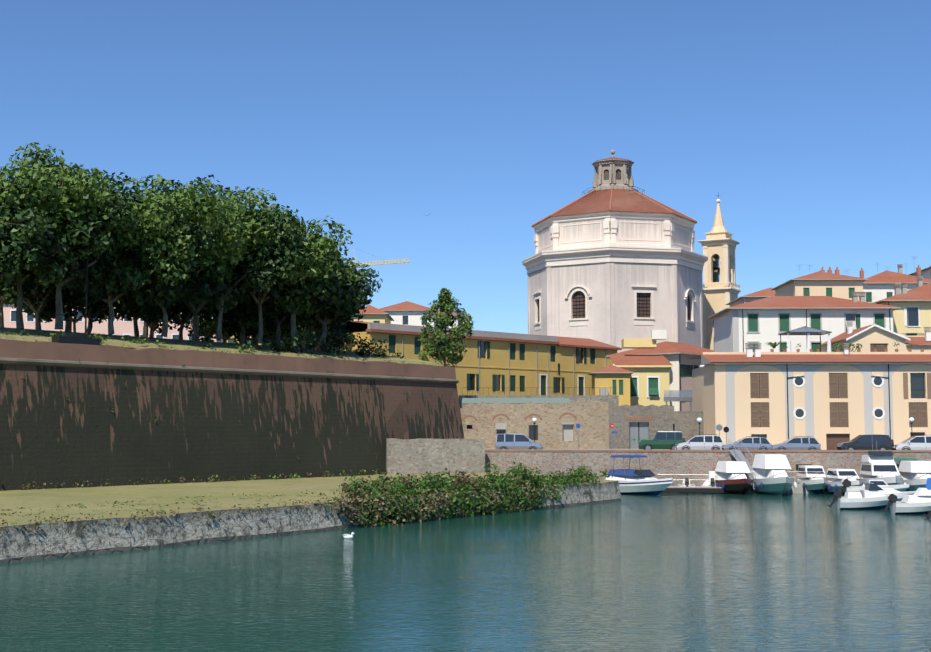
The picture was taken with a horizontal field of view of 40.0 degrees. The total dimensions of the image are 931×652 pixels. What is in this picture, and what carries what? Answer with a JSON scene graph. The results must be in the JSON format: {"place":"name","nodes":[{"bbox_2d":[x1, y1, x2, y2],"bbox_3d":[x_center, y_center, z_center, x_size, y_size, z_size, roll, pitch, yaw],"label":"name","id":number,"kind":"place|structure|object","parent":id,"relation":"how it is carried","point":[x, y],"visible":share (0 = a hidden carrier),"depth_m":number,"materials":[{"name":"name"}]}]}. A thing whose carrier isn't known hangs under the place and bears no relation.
{"place":"outdoors","nodes":[
{"label":"outdoors","id":0,"kind":"place"},
{"bbox_2d":[0,472,620,563],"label":"bank","id":1,"kind":"structure","parent":0,"point":[186,526],"depth_m":63.72,"materials":[{"name":"grey stone"}]},
{"bbox_2d":[0,326,446,490],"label":"fort shrubs","id":2,"kind":"object","parent":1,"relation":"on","point":[293,344],"visible":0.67,"depth_m":104.84,"materials":[{"name":"green plant"}]},
{"bbox_2d":[0,458,609,534],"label":"bank vegetation","id":3,"kind":"object","parent":1,"relation":"on","point":[378,508],"visible":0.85,"depth_m":74.69,"materials":[{"name":"green plant"}]},
{"bbox_2d":[386,438,484,474],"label":"wall","id":4,"kind":"structure","parent":1,"relation":"on","point":[414,456],"depth_m":107.81,"materials":[{"name":"stone"}]},
{"bbox_2d":[0,493,930,651],"bbox_3d":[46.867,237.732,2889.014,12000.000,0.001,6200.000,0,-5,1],"label":"water","id":5,"kind":"structure","parent":0,"point":[731,572],"depth_m":42.90,"materials":[{"name":"teal liquid"}]},
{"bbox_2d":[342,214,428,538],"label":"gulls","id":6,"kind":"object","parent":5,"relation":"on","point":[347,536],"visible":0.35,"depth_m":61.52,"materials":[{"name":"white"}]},
{"bbox_2d":[605,441,930,517],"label":"moored boats","id":7,"kind":"object","parent":5,"relation":"on","point":[876,487],"visible":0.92,"depth_m":102.27,"materials":[{"name":"white plastic"}]},
{"bbox_2d":[657,439,917,492],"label":"landing","id":8,"kind":"object","parent":5,"relation":"in","point":[738,455],"visible":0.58,"depth_m":105.11,"materials":[{"name":"concrete"}]},
{"bbox_2d":[0,0,930,333],"label":"sky","id":9,"kind":"structure","parent":0,"point":[808,122],"materials":[{"name":"blue"}]},
{"bbox_2d":[485,449,930,485],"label":"quay","id":10,"kind":"structure","parent":0,"point":[655,461],"depth_m":108.70,"materials":[{"name":"stone"}]},
{"bbox_2d":[495,433,542,448],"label":"car","id":11,"kind":"object","parent":10,"relation":"on","point":[512,441],"visible":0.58,"depth_m":113.34,"materials":[{"name":"silver metal"}]},
{"bbox_2d":[460,399,703,448],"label":"stone wall","id":12,"kind":"structure","parent":10,"relation":"on","point":[555,424],"depth_m":133.63,"materials":[{"name":"stone"}]},
{"bbox_2d":[496,425,535,439],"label":"ruin bars","id":13,"kind":"object","parent":12,"relation":"attached to","point":[503,431],"visible":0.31,"depth_m":133.77,"materials":[{"name":"black metal"}]},
{"bbox_2d":[639,431,684,449],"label":"green suv","id":14,"kind":"object","parent":10,"relation":"on","point":[666,439],"visible":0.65,"depth_m":118.48,"materials":[{"name":"green metal"}]},
{"bbox_2d":[675,434,723,449],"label":"mpv car","id":15,"kind":"object","parent":10,"relation":"on","point":[708,442],"visible":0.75,"depth_m":115.64,"materials":[{"name":"grey metal"}]},
{"bbox_2d":[532,417,913,449],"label":"street furniture","id":16,"kind":"object","parent":10,"relation":"on","point":[719,427],"visible":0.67,"depth_m":122.33,"materials":[{"name":"grey metal"}]},
{"bbox_2d":[722,436,771,449],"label":"hatchback car","id":17,"kind":"object","parent":10,"relation":"on","point":[755,442],"visible":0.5,"depth_m":111.22,"materials":[{"name":"silver metal"}]},
{"bbox_2d":[772,436,820,449],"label":"hatchback car","id":18,"kind":"object","parent":10,"relation":"on","point":[802,443],"visible":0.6,"depth_m":110.82,"materials":[{"name":"silver metal"}]},
{"bbox_2d":[837,434,893,449],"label":"car","id":19,"kind":"object","parent":10,"relation":"on","point":[866,442],"visible":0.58,"depth_m":110.22,"materials":[{"name":"grey"}]},
{"bbox_2d":[892,435,930,449],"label":"hatchback car","id":20,"kind":"object","parent":10,"relation":"on","point":[917,443],"visible":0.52,"depth_m":109.82,"materials":[{"name":"grey metal"}]},
{"bbox_2d":[689,343,930,449],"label":"cream building","id":21,"kind":"structure","parent":0,"point":[828,400],"depth_m":126.48,"materials":[{"name":"beige paint"}]},
{"bbox_2d":[755,326,923,351],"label":"terrace","id":22,"kind":"structure","parent":21,"relation":"on","point":[807,331],"depth_m":134.77,"materials":[{"name":"grey metal"}]},
{"label":"ground","id":23,"kind":"structure","parent":0,"visible":0},
{"bbox_2d":[0,327,463,490],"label":"fortress","id":24,"kind":"structure","parent":23,"relation":"on","point":[229,415],"depth_m":93.43,"materials":[{"name":"brick"}]},
{"bbox_2d":[52,241,101,344],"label":"fort pole","id":25,"kind":"object","parent":24,"relation":"on","point":[77,340],"visible":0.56,"depth_m":86.72,"materials":[{"name":"grey metal"}]},
{"bbox_2d":[0,142,382,348],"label":"trees","id":26,"kind":"object","parent":24,"relation":"on","point":[233,268],"visible":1,"depth_m":96.97,"materials":[{"name":"green plant"}]},
{"bbox_2d":[65,174,356,347],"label":"fort oaks","id":27,"kind":"object","parent":24,"relation":"on","point":[68,326],"depth_m":146.04,"materials":[{"name":"green plant"}]},
{"bbox_2d":[3,301,471,341],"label":"town","id":28,"kind":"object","parent":23,"relation":"on","point":[406,313],"visible":0.15,"depth_m":231.46,"materials":[{"name":"concrete"}]},
{"bbox_2d":[349,248,408,268],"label":"crane","id":29,"kind":"object","parent":23,"relation":"on","point":[381,261],"visible":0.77,"depth_m":624.28,"materials":[{"name":"yellow"}]},
{"bbox_2d":[417,288,473,365],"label":"tree","id":30,"kind":"object","parent":23,"relation":"on","point":[445,319],"visible":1,"depth_m":148.72,"materials":[{"name":"green plant"}]},
{"bbox_2d":[227,321,713,410],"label":"town","id":31,"kind":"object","parent":23,"relation":"on","point":[646,371],"visible":0.35,"depth_m":177.39,"materials":[{"name":"paint"}]},
{"bbox_2d":[459,388,691,410],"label":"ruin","id":32,"kind":"object","parent":23,"relation":"on","point":[669,395],"visible":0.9,"depth_m":150.45,"materials":[{"name":"grey"}]},
{"bbox_2d":[521,150,707,352],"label":"church","id":33,"kind":"structure","parent":23,"relation":"on","point":[615,259],"depth_m":254.74,"materials":[{"name":"beige paint"}]},
{"bbox_2d":[698,199,740,349],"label":"bell tower","id":34,"kind":"structure","parent":23,"relation":"on","point":[718,243],"depth_m":273.87,"materials":[{"name":"beige paint"}]},
{"bbox_2d":[707,264,930,351],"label":"town","id":35,"kind":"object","parent":23,"relation":"on","point":[843,309],"visible":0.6,"depth_m":159.65,"materials":[{"name":"paint"}]},
{"bbox_2d":[799,256,917,302],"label":"antennas","id":36,"kind":"object","parent":35,"relation":"on","point":[885,270],"visible":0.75,"depth_m":215.52,"materials":[{"name":"silver metal"}]}
]}

